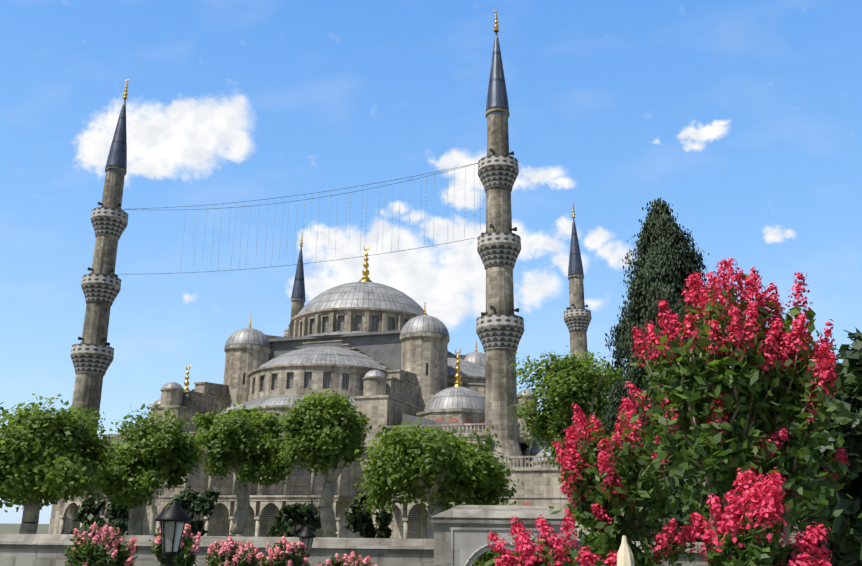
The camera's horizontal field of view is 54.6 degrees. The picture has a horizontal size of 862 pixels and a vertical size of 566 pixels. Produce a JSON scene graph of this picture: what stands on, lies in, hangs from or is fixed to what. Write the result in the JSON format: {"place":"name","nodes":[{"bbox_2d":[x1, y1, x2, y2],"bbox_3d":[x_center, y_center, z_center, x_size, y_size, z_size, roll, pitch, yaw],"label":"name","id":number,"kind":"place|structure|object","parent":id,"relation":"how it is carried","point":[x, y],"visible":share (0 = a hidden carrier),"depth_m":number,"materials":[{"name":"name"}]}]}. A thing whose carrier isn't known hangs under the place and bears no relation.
{"place":"outdoors","nodes":[
{"label":"outdoors","id":0,"kind":"place"},
{"bbox_2d":[0,523,48,533],"bbox_3d":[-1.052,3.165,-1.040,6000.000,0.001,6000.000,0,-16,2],"label":"ground","id":1,"kind":"structure","parent":0,"point":[15,528],"depth_m":486.45,"materials":[{"name":"beige stone"}]},
{"bbox_2d":[0,394,126,533],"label":"plane tree","id":2,"kind":"object","parent":1,"relation":"on","point":[35,441],"depth_m":42.80,"materials":[{"name":"green plant"}]},
{"bbox_2d":[48,79,128,533],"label":"minaret","id":3,"kind":"object","parent":1,"relation":"on","point":[92,355],"visible":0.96,"depth_m":110.98,"materials":[{"name":"stone"}]},
{"bbox_2d":[67,491,129,534],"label":"shrub","id":4,"kind":"object","parent":1,"relation":"on","point":[121,522],"depth_m":69.53,"materials":[{"name":"green plant"}]},
{"bbox_2d":[91,402,207,534],"bbox_3d":[-17.774,12.665,50.655,7.805,10.896,6.904,0,-16,2],"label":"plane tree","id":5,"kind":"object","parent":1,"relation":"on","point":[149,462],"depth_m":49.62,"materials":[{"name":"green plant"}]},
{"bbox_2d":[154,500,191,565],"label":"park lantern","id":6,"kind":"object","parent":1,"relation":"on","point":[174,518],"visible":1,"depth_m":13.28,"materials":[{"name":"black metal"}]},
{"bbox_2d":[167,486,220,535],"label":"shrub","id":7,"kind":"object","parent":1,"relation":"on","point":[188,502],"depth_m":71.53,"materials":[{"name":"green plant"}]},
{"bbox_2d":[191,401,299,536],"bbox_3d":[-12.470,13.584,54.954,8.052,11.717,6.902,0,-16,2],"label":"plane tree","id":8,"kind":"object","parent":1,"relation":"on","point":[254,449],"depth_m":53.84,"materials":[{"name":"green plant"}]},
{"bbox_2d":[267,499,321,536],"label":"shrub","id":9,"kind":"object","parent":1,"relation":"on","point":[301,514],"depth_m":67.14,"materials":[{"name":"green plant"}]},
{"bbox_2d":[284,233,305,337],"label":"minaret","id":10,"kind":"object","parent":1,"relation":"on","point":[298,300],"visible":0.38,"depth_m":166.19,"materials":[{"name":"stone"}]},
{"bbox_2d":[296,526,316,557],"bbox_3d":[-3.580,8.595,23.509,0.580,3.412,0.580,0,-16,2],"label":"park lantern","id":11,"kind":"object","parent":1,"relation":"on","point":[306,535],"visible":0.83,"depth_m":23.74,"materials":[{"name":"black metal"}]},
{"bbox_2d":[275,387,373,537],"bbox_3d":[-6.944,12.574,52.502,6.219,12.350,7.265,0,-16,2],"label":"plane tree","id":12,"kind":"object","parent":1,"relation":"on","point":[312,429],"depth_m":51.72,"materials":[{"name":"green plant"}]},
{"bbox_2d":[343,490,392,537],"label":"shrub","id":13,"kind":"object","parent":1,"relation":"on","point":[354,514],"depth_m":69.04,"materials":[{"name":"green plant"}]},
{"bbox_2d":[0,505,856,565],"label":"precinct wall","id":14,"kind":"structure","parent":1,"relation":"on","point":[461,533],"depth_m":30.39,"materials":[{"name":"stone"}]},
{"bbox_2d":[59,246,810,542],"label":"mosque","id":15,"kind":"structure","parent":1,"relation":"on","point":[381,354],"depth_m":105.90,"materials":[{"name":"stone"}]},
{"bbox_2d":[351,416,523,538],"bbox_3d":[0.308,11.575,42.698,8.888,8.967,7.145,0,-16,2],"label":"plane tree","id":16,"kind":"object","parent":1,"relation":"on","point":[388,473],"depth_m":42.00,"materials":[{"name":"green plant"}]},
{"bbox_2d":[476,9,524,502],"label":"minaret","id":17,"kind":"object","parent":1,"relation":"on","point":[499,327],"visible":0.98,"depth_m":93.25,"materials":[{"name":"stone"}]},
{"bbox_2d":[124,163,480,273],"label":"string lights","id":18,"kind":"object","parent":17,"relation":"attached to","point":[319,197],"visible":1,"depth_m":103.96,"materials":[{"name":"grey metal"}]},
{"bbox_2d":[502,345,626,537],"bbox_3d":[10.013,12.439,58.845,9.613,16.623,9.579,0,-16,2],"label":"plane tree","id":19,"kind":"object","parent":1,"relation":"on","point":[550,422],"depth_m":58.29,"materials":[{"name":"green plant"}]},
{"bbox_2d":[564,205,593,371],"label":"minaret","id":20,"kind":"object","parent":1,"relation":"on","point":[577,317],"visible":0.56,"depth_m":146.70,"materials":[{"name":"stone"}]},
{"bbox_2d":[617,536,634,565],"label":"parasol","id":21,"kind":"object","parent":1,"relation":"on","point":[625,557],"visible":1,"depth_m":5.70,"materials":[{"name":"fabric"}]},
{"bbox_2d":[597,197,717,541],"bbox_3d":[13.130,5.732,45.875,8.248,22.148,8.295,0,-16,2],"label":"cypress","id":22,"kind":"object","parent":1,"relation":"on","point":[667,263],"visible":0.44,"depth_m":46.11,"materials":[{"name":"green plant"}]},
{"bbox_2d":[643,427,800,541],"bbox_3d":[12.207,9.041,34.371,6.951,9.341,7.495,0,-16,2],"label":"shrub","id":23,"kind":"object","parent":1,"relation":"on","point":[677,516],"depth_m":32.85,"materials":[{"name":"green plant"}]},
{"bbox_2d":[668,327,861,565],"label":"dark tree","id":24,"kind":"object","parent":1,"relation":"on","point":[846,554],"depth_m":27.38,"materials":[{"name":"plant"}]},
{"bbox_2d":[814,349,861,559],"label":"dark tree","id":25,"kind":"object","parent":1,"relation":"on","point":[850,368],"depth_m":23.16,"materials":[{"name":"green plant"}]},
{"bbox_2d":[63,520,137,565],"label":"oleander","id":26,"kind":"object","parent":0,"point":[109,551],"depth_m":19.87,"materials":[{"name":"pink plant"}]},
{"bbox_2d":[149,523,200,565],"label":"oleander","id":27,"kind":"object","parent":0,"point":[188,551],"depth_m":20.75,"materials":[{"name":"pink plant"}]},
{"bbox_2d":[205,536,262,565],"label":"oleander","id":28,"kind":"object","parent":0,"point":[238,553],"depth_m":21.53,"materials":[{"name":"pink plant"}]},
{"bbox_2d":[258,536,310,565],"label":"oleander","id":29,"kind":"object","parent":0,"point":[281,552],"depth_m":22.50,"materials":[{"name":"pink plant"}]},
{"bbox_2d":[317,551,377,565],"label":"oleander","id":30,"kind":"object","parent":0,"point":[352,559],"visible":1,"depth_m":22.52,"materials":[{"name":"pink plant"}]},
{"bbox_2d":[0,0,861,523],"label":"sky","id":31,"kind":"structure","parent":0,"point":[744,117],"materials":[{"name":"blue"}]},
{"bbox_2d":[472,502,553,565],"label":"shrub","id":32,"kind":"object","parent":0,"point":[486,559],"depth_m":55.25,"materials":[{"name":"green plant"}]},
{"bbox_2d":[487,508,617,565],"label":"crape myrtle","id":33,"kind":"object","parent":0,"point":[555,551],"depth_m":6.75,"materials":[{"name":"pink plant"}]},
{"bbox_2d":[551,397,702,565],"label":"crape myrtle","id":34,"kind":"object","parent":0,"point":[584,496],"depth_m":8.81,"materials":[{"name":"green plant"}]},
{"bbox_2d":[621,258,861,548],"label":"crape myrtle","id":35,"kind":"object","parent":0,"point":[774,348],"depth_m":7.61,"materials":[{"name":"green plant"}]},
{"bbox_2d":[690,465,831,565],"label":"crape myrtle","id":36,"kind":"object","parent":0,"point":[753,523],"depth_m":5.85,"materials":[{"name":"pink plant"}]}
]}

